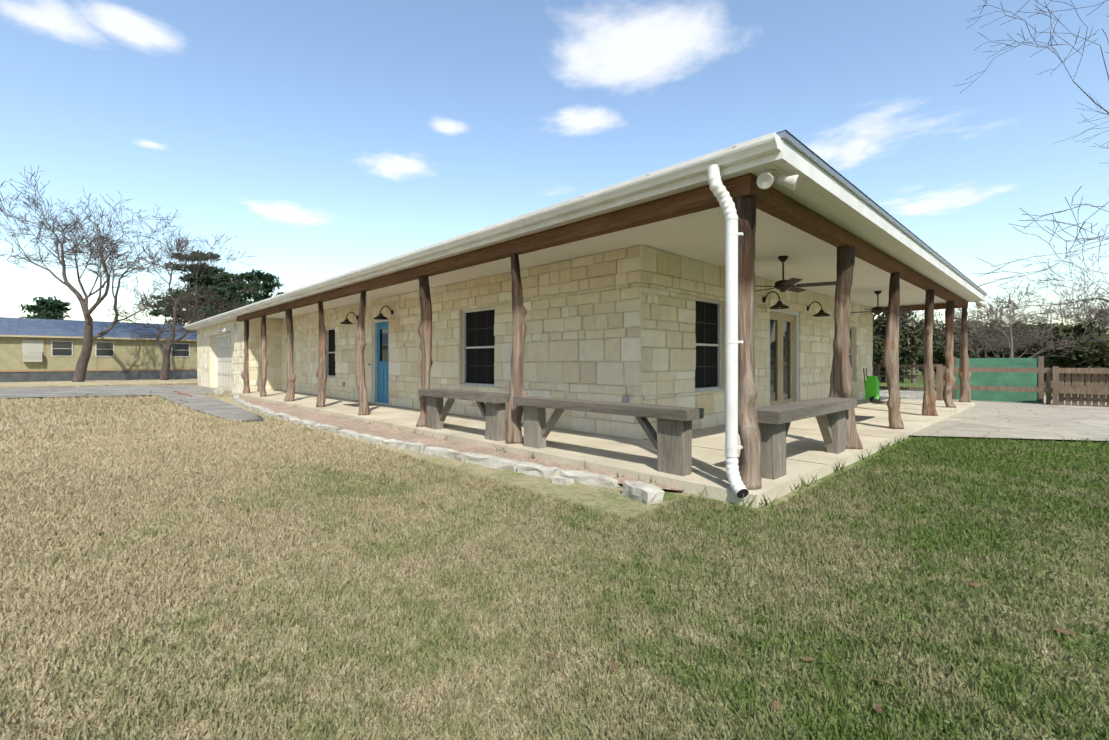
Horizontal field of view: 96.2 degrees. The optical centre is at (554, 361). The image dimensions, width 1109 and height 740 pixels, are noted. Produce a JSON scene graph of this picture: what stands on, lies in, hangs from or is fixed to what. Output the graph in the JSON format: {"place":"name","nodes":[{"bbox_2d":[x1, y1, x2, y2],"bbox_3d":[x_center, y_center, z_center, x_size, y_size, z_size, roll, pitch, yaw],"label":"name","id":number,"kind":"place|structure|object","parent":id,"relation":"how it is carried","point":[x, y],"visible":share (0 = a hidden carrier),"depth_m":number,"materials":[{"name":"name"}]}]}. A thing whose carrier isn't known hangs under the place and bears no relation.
{"place":"outdoors","nodes":[
{"label":"outdoors","id":0,"kind":"place"},
{"bbox_2d":[0,385,230,397],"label":"driveway","id":1,"kind":"structure","parent":0,"point":[95,391],"depth_m":18.44,"materials":[{"name":"concrete"}]},
{"bbox_2d":[218,336,231,389],"bbox_3d":[-13.167,0.006,20.070,0.052,2.218,4.150,0,0,-44],"label":"garage door","id":2,"kind":"structure","parent":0,"point":[224,363],"depth_m":20.39,"materials":[{"name":"white paint"}]},
{"bbox_2d":[249,318,281,389],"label":"wall mortar joints","id":3,"kind":"object","parent":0,"point":[260,354],"visible":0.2,"depth_m":17.37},
{"bbox_2d":[0,369,1108,739],"bbox_3d":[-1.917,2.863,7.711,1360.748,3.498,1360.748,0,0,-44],"label":"ground","id":4,"kind":"structure","parent":0,"point":[602,497],"depth_m":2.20,"materials":[{"name":"green plant"}]},
{"bbox_2d":[18,296,71,319],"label":"pine tree","id":5,"kind":"object","parent":4,"relation":"on","point":[48,308],"depth_m":53.42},
{"bbox_2d":[0,337,196,369],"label":"outbuilding walls","id":6,"kind":"structure","parent":4,"relation":"on","point":[128,354],"depth_m":33.96,"materials":[{"name":"paint"}]},
{"bbox_2d":[22,340,43,361],"bbox_3d":[-33.119,-0.679,31.555,0.950,1.400,0.360,0,0,-44],"label":"window air conditioner","id":7,"kind":"object","parent":6,"relation":"attached to","point":[31,349],"visible":1,"depth_m":31.55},
{"bbox_2d":[0,317,196,339],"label":"roof","id":8,"kind":"structure","parent":6,"relation":"on","point":[31,326],"depth_m":33.67,"materials":[{"name":"metal"}]},
{"bbox_2d":[0,335,197,340],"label":"roof fascia","id":9,"kind":"structure","parent":8,"relation":"attached to","point":[82,337],"depth_m":32.76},
{"bbox_2d":[0,338,196,371],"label":"outbuilding battens","id":10,"kind":"object","parent":6,"relation":"attached to","point":[143,369],"visible":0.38,"depth_m":33.78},
{"bbox_2d":[51,340,189,356],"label":"window frames","id":11,"kind":"structure","parent":6,"relation":"attached to","point":[113,349],"depth_m":33.76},
{"bbox_2d":[52,341,188,355],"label":"windows","id":12,"kind":"structure","parent":11,"relation":"in","point":[104,349],"depth_m":33.93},
{"bbox_2d":[0,370,197,381],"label":"outbuilding skirting","id":13,"kind":"object","parent":4,"relation":"on","point":[69,375],"visible":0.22,"depth_m":33.74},
{"bbox_2d":[0,166,213,381],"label":"oak tree","id":14,"kind":"object","parent":4,"relation":"on","point":[84,357],"visible":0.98,"depth_m":30.51,"materials":[{"name":"grey plant"}]},
{"bbox_2d":[94,228,260,379],"bbox_3d":[-25.778,-3.802,34.912,9.686,10.688,13.712,0,0,-44],"label":"oak tree","id":15,"kind":"object","parent":4,"relation":"on","point":[165,367],"visible":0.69,"depth_m":33.87,"materials":[{"name":"grey plant"}]},
{"bbox_2d":[142,250,239,323],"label":"pine tree","id":16,"kind":"object","parent":4,"relation":"on","point":[211,279],"depth_m":48.57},
{"bbox_2d":[160,266,229,324],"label":"pine tree","id":17,"kind":"object","parent":4,"relation":"on","point":[214,273],"depth_m":52.54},
{"bbox_2d":[159,394,263,422],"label":"walkway","id":18,"kind":"structure","parent":4,"relation":"on","point":[211,406],"depth_m":11.97,"materials":[{"name":"concrete"}]},
{"bbox_2d":[197,319,243,391],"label":"garage wall stones","id":19,"kind":"object","parent":4,"relation":"on","point":[203,358],"visible":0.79,"depth_m":19.02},
{"bbox_2d":[199,323,243,387],"bbox_3d":[-13.592,-0.189,20.333,0.300,2.660,9.220,0,0,-44],"label":"wall mortar","id":20,"kind":"object","parent":4,"relation":"on","point":[212,360],"visible":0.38,"depth_m":21.43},
{"bbox_2d":[215,333,231,387],"bbox_3d":[-13.211,0.007,20.027,0.085,2.228,4.146,0,0,-44],"label":"garage door trim","id":21,"kind":"structure","parent":20,"relation":"attached to","point":[216,356],"depth_m":21.46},
{"bbox_2d":[198,271,267,317],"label":"pine tree","id":22,"kind":"object","parent":4,"relation":"on","point":[241,284],"depth_m":47.93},
{"bbox_2d":[222,269,285,310],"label":"pine tree","id":23,"kind":"object","parent":4,"relation":"on","point":[266,279],"depth_m":54.26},
{"bbox_2d":[248,318,281,390],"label":"garage wall stones","id":24,"kind":"object","parent":4,"relation":"on","point":[274,370],"visible":0.69,"depth_m":17.38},
{"bbox_2d":[213,389,664,504],"bbox_3d":[-5.446,1.046,10.314,0.784,0.244,17.933,0,0,-43],"label":"stone edging","id":25,"kind":"object","parent":4,"relation":"on","point":[645,493],"visible":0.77,"depth_m":5.18,"materials":[{"name":"stone"}]},
{"bbox_2d":[240,397,683,490],"bbox_3d":[-4.575,1.088,9.594,0.785,0.005,15.600,0,0,-44],"label":"paving strip","id":26,"kind":"object","parent":4,"relation":"on","point":[362,427],"visible":0.54,"depth_m":7.13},
{"bbox_2d":[45,446,1081,712],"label":"grass tufts","id":27,"kind":"object","parent":4,"relation":"on","point":[777,706],"visible":0.79,"depth_m":1.83,"materials":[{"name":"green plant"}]},
{"bbox_2d":[231,390,974,507],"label":"porch slab","id":28,"kind":"structure","parent":4,"relation":"on","point":[629,457],"depth_m":6.20,"materials":[{"name":"concrete"}]},
{"bbox_2d":[241,320,250,392],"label":"cedar post","id":29,"kind":"object","parent":28,"relation":"on","point":[245,376],"visible":1,"depth_m":16.02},
{"bbox_2d":[259,315,267,396],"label":"cedar post","id":30,"kind":"object","parent":28,"relation":"on","point":[263,375],"visible":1,"depth_m":14.52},
{"bbox_2d":[284,309,295,400],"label":"cedar post","id":31,"kind":"object","parent":28,"relation":"on","point":[291,379],"visible":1,"depth_m":12.82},
{"bbox_2d":[316,301,326,406],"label":"cedar post","id":32,"kind":"object","parent":28,"relation":"on","point":[321,373],"visible":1,"depth_m":11.11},
{"bbox_2d":[355,291,369,414],"bbox_3d":[-3.662,-0.167,9.477,0.219,2.375,0.212,0,0,23],"label":"cedar post","id":33,"kind":"object","parent":28,"relation":"on","point":[360,374],"visible":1,"depth_m":9.43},
{"bbox_2d":[416,275,432,426],"bbox_3d":[-2.051,-0.167,7.893,0.226,2.375,0.272,0,0,10],"label":"cedar post","id":34,"kind":"object","parent":28,"relation":"on","point":[425,330],"visible":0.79,"depth_m":7.82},
{"bbox_2d":[281,245,641,439],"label":"long wall stones","id":35,"kind":"object","parent":28,"relation":"on","point":[611,375],"visible":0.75,"depth_m":7.95,"materials":[{"name":"stone"}]},
{"bbox_2d":[282,245,641,435],"bbox_3d":[-4.225,-0.249,12.139,0.160,2.540,15.620,0,0,-44],"label":"wall mortar","id":36,"kind":"object","parent":28,"relation":"on","point":[461,347],"visible":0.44,"depth_m":9.50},
{"bbox_2d":[327,328,334,376],"bbox_3d":[-6.448,-0.264,14.427,0.135,1.430,0.900,0,0,-44],"label":"window frame","id":37,"kind":"object","parent":36,"relation":"attached to","point":[328,352],"visible":0.44,"depth_m":14.72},
{"bbox_2d":[329,329,335,375],"bbox_3d":[-6.416,-0.264,14.458,0.008,1.344,0.814,0,0,-44],"label":"screen window","id":38,"kind":"structure","parent":37,"relation":"in","point":[332,346],"depth_m":14.53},
{"bbox_2d":[340,312,357,323],"bbox_3d":[-5.270,-1.122,12.743,0.445,0.316,0.325,0,0,-44],"label":"wall lamp","id":39,"kind":"object","parent":36,"relation":"attached to","point":[346,321],"depth_m":12.69,"materials":[{"name":"brown metal"}]},
{"bbox_2d":[373,318,388,404],"bbox_3d":[-4.142,-0.004,12.045,0.170,2.050,0.930,0,0,-44],"label":"door frame","id":40,"kind":"object","parent":36,"relation":"attached to","point":[375,322],"visible":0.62,"depth_m":12.30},
{"bbox_2d":[377,321,388,402],"bbox_3d":[-4.121,0.019,12.066,0.056,1.956,0.770,0,0,-44],"label":"blue door","id":41,"kind":"structure","parent":40,"relation":"in","point":[382,381],"depth_m":12.11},
{"bbox_2d":[373,306,392,319],"bbox_3d":[-3.903,-1.122,11.325,0.445,0.316,0.325,0,0,-44],"label":"wall lamp","id":42,"kind":"object","parent":36,"relation":"attached to","point":[380,316],"depth_m":11.26,"materials":[{"name":"brown metal"}]},
{"bbox_2d":[460,307,494,386],"bbox_3d":[-1.376,-0.264,9.163,0.135,1.430,1.100,0,0,-44],"label":"window frame","id":43,"kind":"object","parent":36,"relation":"attached to","point":[465,347],"visible":0.52,"depth_m":9.50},
{"bbox_2d":[466,309,494,383],"bbox_3d":[-1.344,-0.264,9.194,0.008,1.344,1.014,0,0,-44],"label":"screen window","id":44,"kind":"structure","parent":43,"relation":"in","point":[471,342],"depth_m":9.22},
{"bbox_2d":[466,310,493,383],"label":"window muntins","id":45,"kind":"object","parent":44,"relation":"attached to","point":[476,329],"depth_m":9.18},
{"bbox_2d":[426,396,505,440],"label":"bench legs","id":46,"kind":"object","parent":28,"relation":"on","point":[494,415],"visible":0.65,"depth_m":6.67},
{"bbox_2d":[419,389,508,403],"bbox_3d":[-1.300,0.470,7.058,0.315,0.114,1.971,0,0,-44],"label":"bench top","id":47,"kind":"object","parent":46,"relation":"on","point":[489,397],"visible":0.86,"depth_m":6.75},
{"bbox_2d":[505,253,526,443],"bbox_3d":[-0.474,-0.167,6.246,0.296,2.375,0.185,0,0,3],"label":"cedar post","id":48,"kind":"object","parent":28,"relation":"on","point":[514,417],"visible":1,"depth_m":6.19,"materials":[{"name":"wood"}]},
{"bbox_2d":[523,406,691,475],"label":"bench legs","id":49,"kind":"object","parent":28,"relation":"on","point":[671,440],"visible":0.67,"depth_m":4.59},
{"bbox_2d":[513,396,703,420],"bbox_3d":[0.426,0.475,5.263,0.313,0.101,2.382,0,0,-44],"label":"bench top","id":50,"kind":"object","parent":49,"relation":"on","point":[656,411],"visible":1,"depth_m":4.93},
{"bbox_2d":[278,397,962,464],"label":"porch slab joints","id":51,"kind":"object","parent":28,"relation":"attached to","point":[645,439],"visible":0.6,"depth_m":7.57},
{"bbox_2d":[734,194,761,489],"bbox_3d":[1.577,-0.167,4.119,0.231,2.375,0.336,0,0,0],"label":"cedar post","id":52,"kind":"object","parent":28,"relation":"on","point":[749,465],"visible":0.77,"depth_m":4.05,"materials":[{"name":"wood"}]},
{"bbox_2d":[708,164,748,498],"bbox_3d":[1.406,-0.257,3.974,0.214,2.645,0.332,0,0,-44],"label":"downspout","id":53,"kind":"object","parent":52,"relation":"attached to","point":[721,193],"visible":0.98,"depth_m":3.98,"materials":[{"name":"white paint"}]},
{"bbox_2d":[725,231,742,449],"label":"downspout straps","id":54,"kind":"object","parent":53,"relation":"attached to","point":[734,341],"visible":0.75,"depth_m":3.99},
{"bbox_2d":[737,489,747,497],"bbox_3d":[1.451,1.018,3.838,0.082,0.085,0.068,0,0,-44],"label":"downspout opening","id":55,"kind":"object","parent":53,"relation":"attached to","point":[741,492],"visible":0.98,"depth_m":3.83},
{"bbox_2d":[640,245,872,439],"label":"stone wall","id":56,"kind":"structure","parent":28,"relation":"on","point":[723,346],"depth_m":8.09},
{"bbox_2d":[695,297,724,391],"bbox_3d":[2.375,-0.264,7.775,0.950,1.430,0.135,0,0,-44],"label":"window frame","id":57,"kind":"object","parent":56,"relation":"attached to","point":[718,344],"visible":0.5,"depth_m":8.08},
{"bbox_2d":[694,301,717,387],"bbox_3d":[2.344,-0.264,7.807,0.864,1.344,0.008,0,0,-44],"label":"screen window","id":58,"kind":"structure","parent":57,"relation":"in","point":[711,337],"depth_m":7.88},
{"bbox_2d":[696,302,717,386],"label":"window muntins","id":59,"kind":"object","parent":57,"relation":"attached to","point":[704,322],"depth_m":7.80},
{"bbox_2d":[762,291,788,308],"bbox_3d":[3.961,-1.102,8.850,0.329,0.316,0.442,0,0,-20],"label":"wall lamp","id":60,"kind":"object","parent":56,"relation":"attached to","point":[778,304],"visible":1,"depth_m":8.80,"materials":[{"name":"brown metal"}]},
{"bbox_2d":[768,309,798,405],"bbox_3d":[4.462,-0.004,9.781,1.500,2.050,0.170,0,0,-44],"label":"door frame","id":61,"kind":"object","parent":56,"relation":"attached to","point":[795,314],"visible":0.4,"depth_m":10.21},
{"bbox_2d":[770,312,792,405],"bbox_3d":[4.437,0.024,9.807,1.292,1.946,0.045,0,0,-44],"label":"french door","id":62,"kind":"structure","parent":61,"relation":"in","point":[773,360],"depth_m":9.82,"materials":[{"name":"wood"}]},
{"bbox_2d":[807,301,830,316],"bbox_3d":[5.509,-1.102,10.342,0.329,0.316,0.442,0,0,-20],"label":"wall lamp","id":63,"kind":"object","parent":56,"relation":"attached to","point":[820,313],"visible":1,"depth_m":10.28,"materials":[{"name":"brown metal"}]},
{"bbox_2d":[849,327,855,380],"bbox_3d":[7.538,-0.199,12.749,0.750,1.400,0.135,0,0,-44],"label":"window frame","id":64,"kind":"object","parent":56,"relation":"attached to","point":[851,353],"visible":0.27,"depth_m":12.98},
{"bbox_2d":[758,410,846,479],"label":"bench legs","id":65,"kind":"object","parent":28,"relation":"on","point":[832,426],"visible":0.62,"depth_m":4.42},
{"bbox_2d":[756,397,856,423],"bbox_3d":[2.566,0.474,5.031,2.196,0.107,0.314,0,0,-44],"label":"bench top","id":66,"kind":"object","parent":65,"relation":"on","point":[785,413],"visible":0.86,"depth_m":4.67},
{"bbox_2d":[829,246,862,448],"bbox_3d":[3.440,-0.169,5.893,0.312,2.380,0.280,0,0,-8],"label":"cedar post","id":67,"kind":"object","parent":28,"relation":"on","point":[841,385],"visible":0.94,"depth_m":5.82,"materials":[{"name":"wood"}]},
{"bbox_2d":[826,415,873,421],"bbox_3d":[5.286,1.015,9.027,1.000,0.012,0.700,0,0,-44],"label":"door mat","id":68,"kind":"object","parent":28,"relation":"on","point":[858,418],"depth_m":8.97,"materials":[{"name":"grey"}]},
{"bbox_2d":[865,376,878,399],"bbox_3d":[7.930,0.651,12.408,0.260,0.580,0.240,0,0,-44],"label":"pressure washer body","id":69,"kind":"object","parent":28,"relation":"on","point":[871,386],"visible":0.89,"depth_m":12.32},
{"bbox_2d":[863,368,886,403],"bbox_3d":[7.840,0.594,12.134,0.923,0.854,0.403,0,0,-71],"label":"hand truck","id":70,"kind":"object","parent":28,"relation":"on","point":[873,399],"visible":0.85,"depth_m":12.24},
{"bbox_2d":[883,272,903,428],"bbox_3d":[5.187,-0.169,7.593,0.268,2.380,0.218,0,0,-23],"label":"cedar post","id":71,"kind":"object","parent":28,"relation":"on","point":[891,354],"visible":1,"depth_m":7.54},
{"bbox_2d":[922,289,937,415],"bbox_3d":[7.082,-0.169,9.381,0.265,2.380,0.230,0,0,-44],"label":"cedar post","id":72,"kind":"object","parent":28,"relation":"on","point":[929,401],"visible":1,"depth_m":9.34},
{"bbox_2d":[943,301,955,407],"bbox_3d":[8.794,-0.169,11.100,0.266,2.380,0.246,0,0,-8],"label":"cedar post","id":73,"kind":"object","parent":28,"relation":"on","point":[949,378],"visible":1,"depth_m":11.04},
{"bbox_2d":[958,308,971,401],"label":"cedar post","id":74,"kind":"object","parent":28,"relation":"on","point":[964,375],"visible":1,"depth_m":12.42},
{"bbox_2d":[294,405,912,506],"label":"edge weeds","id":75,"kind":"object","parent":4,"relation":"on","point":[835,470],"visible":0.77,"depth_m":4.65,"materials":[{"name":"green"}]},
{"bbox_2d":[872,311,923,381],"bbox_3d":[19.873,-1.040,30.783,5.507,5.191,5.455,0,0,-44],"label":"cedar tree","id":76,"kind":"object","parent":4,"relation":"on","point":[913,353],"depth_m":29.00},
{"bbox_2d":[872,364,941,400],"bbox_3d":[8.462,0.646,15.698,0.142,1.150,6.010,0,0,-44],"label":"rail fence","id":77,"kind":"object","parent":4,"relation":"on","point":[938,378],"visible":0.29,"depth_m":13.96,"materials":[{"name":"brown wood"}]},
{"bbox_2d":[880,372,935,397],"bbox_3d":[8.471,0.596,15.709,0.008,0.950,5.904,0,0,-44],"label":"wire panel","id":78,"kind":"object","parent":77,"relation":"attached to","point":[905,380],"visible":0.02,"depth_m":14.10,"materials":[{"name":"silver metal"}]},
{"bbox_2d":[873,311,944,382],"bbox_3d":[20.607,-1.531,29.608,4.822,5.663,3.860,0,0,-10],"label":"bare tree","id":79,"kind":"object","parent":4,"relation":"on","point":[913,372],"visible":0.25,"depth_m":28.47,"materials":[{"name":"brown plant"}]},
{"bbox_2d":[907,318,973,374],"bbox_3d":[30.025,-1.007,39.699,4.439,5.058,5.679,0,0,-44],"label":"cedar tree","id":80,"kind":"object","parent":4,"relation":"on","point":[938,353],"depth_m":38.57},
{"bbox_2d":[914,293,1041,357],"bbox_3d":[27.139,-1.577,32.470,7.865,5.865,6.372,0,0,14],"label":"bare tree","id":81,"kind":"object","parent":4,"relation":"on","point":[985,340],"visible":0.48,"depth_m":31.84,"materials":[{"name":"grey plant"}]},
{"bbox_2d":[937,308,1023,357],"bbox_3d":[29.469,-1.505,34.849,3.974,5.711,4.220,0,0,-27],"label":"bare tree","id":82,"kind":"object","parent":4,"relation":"on","point":[958,323],"visible":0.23,"depth_m":35.06,"materials":[{"name":"brown plant"}]},
{"bbox_2d":[967,319,1018,357],"bbox_3d":[33.806,-0.877,39.601,5.151,5.132,4.788,0,0,-44],"label":"cedar tree","id":83,"kind":"object","parent":4,"relation":"on","point":[989,354],"visible":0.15,"depth_m":38.24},
{"bbox_2d":[1004,297,1053,327],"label":"bare tree","id":84,"kind":"object","parent":4,"relation":"on","point":[1047,317],"visible":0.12,"depth_m":44.44,"materials":[{"name":"brown plant"}]},
{"bbox_2d":[955,285,1108,357],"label":"bare tree","id":85,"kind":"object","parent":4,"relation":"on","point":[1010,340],"visible":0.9,"depth_m":25.33,"materials":[{"name":"grey plant"}]},
{"bbox_2d":[955,0,1108,286],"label":"bare tree","id":86,"kind":"object","parent":4,"relation":"on","point":[1107,113],"visible":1,"depth_m":15.44,"materials":[{"name":"plant"}]},
{"bbox_2d":[1008,320,1058,357],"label":"cedar tree","id":87,"kind":"object","parent":4,"relation":"on","point":[1028,355],"visible":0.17,"depth_m":41.26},
{"bbox_2d":[968,243,1108,346],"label":"tree","id":88,"kind":"object","parent":4,"relation":"on","point":[1072,302],"visible":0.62,"depth_m":32.75,"materials":[{"name":"plant"}]},
{"bbox_2d":[1012,225,1108,364],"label":"bare tree","id":89,"kind":"object","parent":4,"relation":"on","point":[1071,277],"visible":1,"depth_m":24.00,"materials":[{"name":"plant"}]},
{"bbox_2d":[1015,282,1108,354],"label":"bare tree","id":90,"kind":"object","parent":4,"relation":"on","point":[1064,315],"visible":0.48,"depth_m":36.98,"materials":[{"name":"brown plant"}]},
{"bbox_2d":[1031,278,1108,328],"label":"bare tree","id":91,"kind":"object","parent":4,"relation":"on","point":[1062,316],"visible":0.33,"depth_m":50.53,"materials":[{"name":"brown plant"}]},
{"bbox_2d":[1039,321,1108,385],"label":"cedar tree","id":92,"kind":"object","parent":4,"relation":"on","point":[1074,358],"depth_m":25.65,"materials":[{"name":"plant"}]},
{"bbox_2d":[1046,373,1108,406],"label":"board fence","id":93,"kind":"object","parent":4,"relation":"on","point":[1081,378],"visible":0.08,"depth_m":12.25,"materials":[{"name":"brown wood"}]},
{"bbox_2d":[1067,294,1108,382],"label":"bare tree","id":94,"kind":"object","parent":4,"relation":"on","point":[1105,320],"visible":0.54,"depth_m":28.36,"materials":[{"name":"brown plant"}]},
{"bbox_3d":[-3.919,-0.194,18.940,11.600,2.630,24.550,0,0,-44],"label":"house","id":95,"kind":"object","parent":4,"relation":"on","visible":0},
{"bbox_2d":[237,173,967,321],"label":"porch beams","id":96,"kind":"structure","parent":95,"relation":"attached to","point":[773,202],"depth_m":5.58,"materials":[{"name":"wood"}]},
{"bbox_2d":[186,138,985,329],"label":"fascia","id":97,"kind":"structure","parent":96,"relation":"on","point":[790,155],"depth_m":5.11,"materials":[{"name":"white paint"}]},
{"bbox_2d":[183,132,780,327],"bbox_3d":[-7.929,-1.622,13.597,0.110,0.105,27.600,0,0,-44],"label":"gutter","id":98,"kind":"object","parent":97,"relation":"attached to","point":[767,144],"visible":0.97,"depth_m":5.09,"materials":[{"name":"white paint"}]},
{"bbox_2d":[777,131,986,295],"bbox_3d":[6.268,-1.680,8.130,12.770,0.042,0.095,0,0,-44],"label":"drip edge","id":99,"kind":"object","parent":97,"relation":"on","point":[799,146],"visible":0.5,"depth_m":4.92,"materials":[{"name":"silver metal"}]},
{"bbox_2d":[776,130,986,293],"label":"roof","id":100,"kind":"structure","parent":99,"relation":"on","point":[864,194],"depth_m":4.87,"materials":[{"name":"grey"}]},
{"bbox_2d":[756,169,798,190],"bbox_3d":[1.742,-1.423,3.885,0.334,0.188,0.259,0,0,-44],"label":"floodlight","id":101,"kind":"object","parent":96,"relation":"hanging from","point":[766,179],"visible":1,"depth_m":3.86,"materials":[{"name":"beige"}]},
{"bbox_2d":[755,278,835,292],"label":"ceiling fan blades","id":102,"kind":"object","parent":96,"relation":"hanging from","point":[791,281],"visible":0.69,"depth_m":6.99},
{"bbox_2d":[751,163,978,301],"bbox_3d":[6.133,-1.518,8.219,12.600,0.003,0.160,0,0,-44],"label":"soffit vent","id":103,"kind":"object","parent":96,"relation":"attached to","point":[805,193],"visible":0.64,"depth_m":5.54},
{"bbox_2d":[851,307,913,314],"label":"ceiling fan blades","id":104,"kind":"object","parent":96,"relation":"hanging from","point":[902,309],"visible":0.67,"depth_m":10.74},
{"bbox_2d":[974,301,986,308],"bbox_3d":[10.720,-1.426,12.504,0.261,0.181,0.263,0,0,-44],"label":"floodlight","id":105,"kind":"object","parent":96,"relation":"hanging from","point":[980,305],"visible":1,"depth_m":12.45,"materials":[{"name":"beige"}]},
{"bbox_2d":[0,382,1108,444],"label":"grass","id":106,"kind":"structure","parent":0,"point":[44,403],"depth_m":10.25,"materials":[{"name":"plant"}]},
{"bbox_2d":[0,0,1108,333],"label":"sky","id":107,"kind":"structure","parent":0,"point":[333,138],"materials":[{"name":"blue"}]},
{"bbox_2d":[188,160,982,329],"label":"porch ceiling","id":108,"kind":"structure","parent":0,"point":[699,236],"depth_m":6.92,"materials":[{"name":"paint"}]},
{"bbox_2d":[775,256,791,291],"bbox_3d":[3.307,-1.262,7.190,0.230,0.515,0.227,0,0,-44],"label":"ceiling fan","id":109,"kind":"object","parent":108,"relation":"hanging from","point":[781,287],"visible":0.94,"depth_m":7.14},
{"bbox_2d":[872,291,883,314],"bbox_3d":[6.979,-1.262,10.728,0.230,0.515,0.227,0,0,-44],"label":"ceiling fan","id":110,"kind":"object","parent":108,"relation":"hanging from","point":[879,310],"visible":0.98,"depth_m":10.68},
{"bbox_2d":[879,390,1108,440],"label":"driveway","id":111,"kind":"structure","parent":0,"point":[1002,419],"depth_m":9.05,"materials":[{"name":"concrete"}]},
{"bbox_2d":[952,356,1043,402],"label":"fence posts","id":112,"kind":"object","parent":111,"relation":"on","point":[1040,379],"visible":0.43,"depth_m":13.05,"materials":[{"name":"brown wood"}]},
{"bbox_2d":[956,358,1037,402],"bbox_3d":[12.173,0.511,13.719,0.030,1.220,1.800,0,0,-44],"label":"fence panel","id":113,"kind":"object","parent":112,"relation":"attached to","point":[1012,379],"visible":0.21,"depth_m":13.59,"materials":[{"name":"wood"}]},
{"bbox_2d":[942,366,1108,404],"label":"rail fence","id":114,"kind":"object","parent":111,"relation":"on","point":[1055,390],"visible":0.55,"depth_m":12.64,"materials":[{"name":"brown wood"}]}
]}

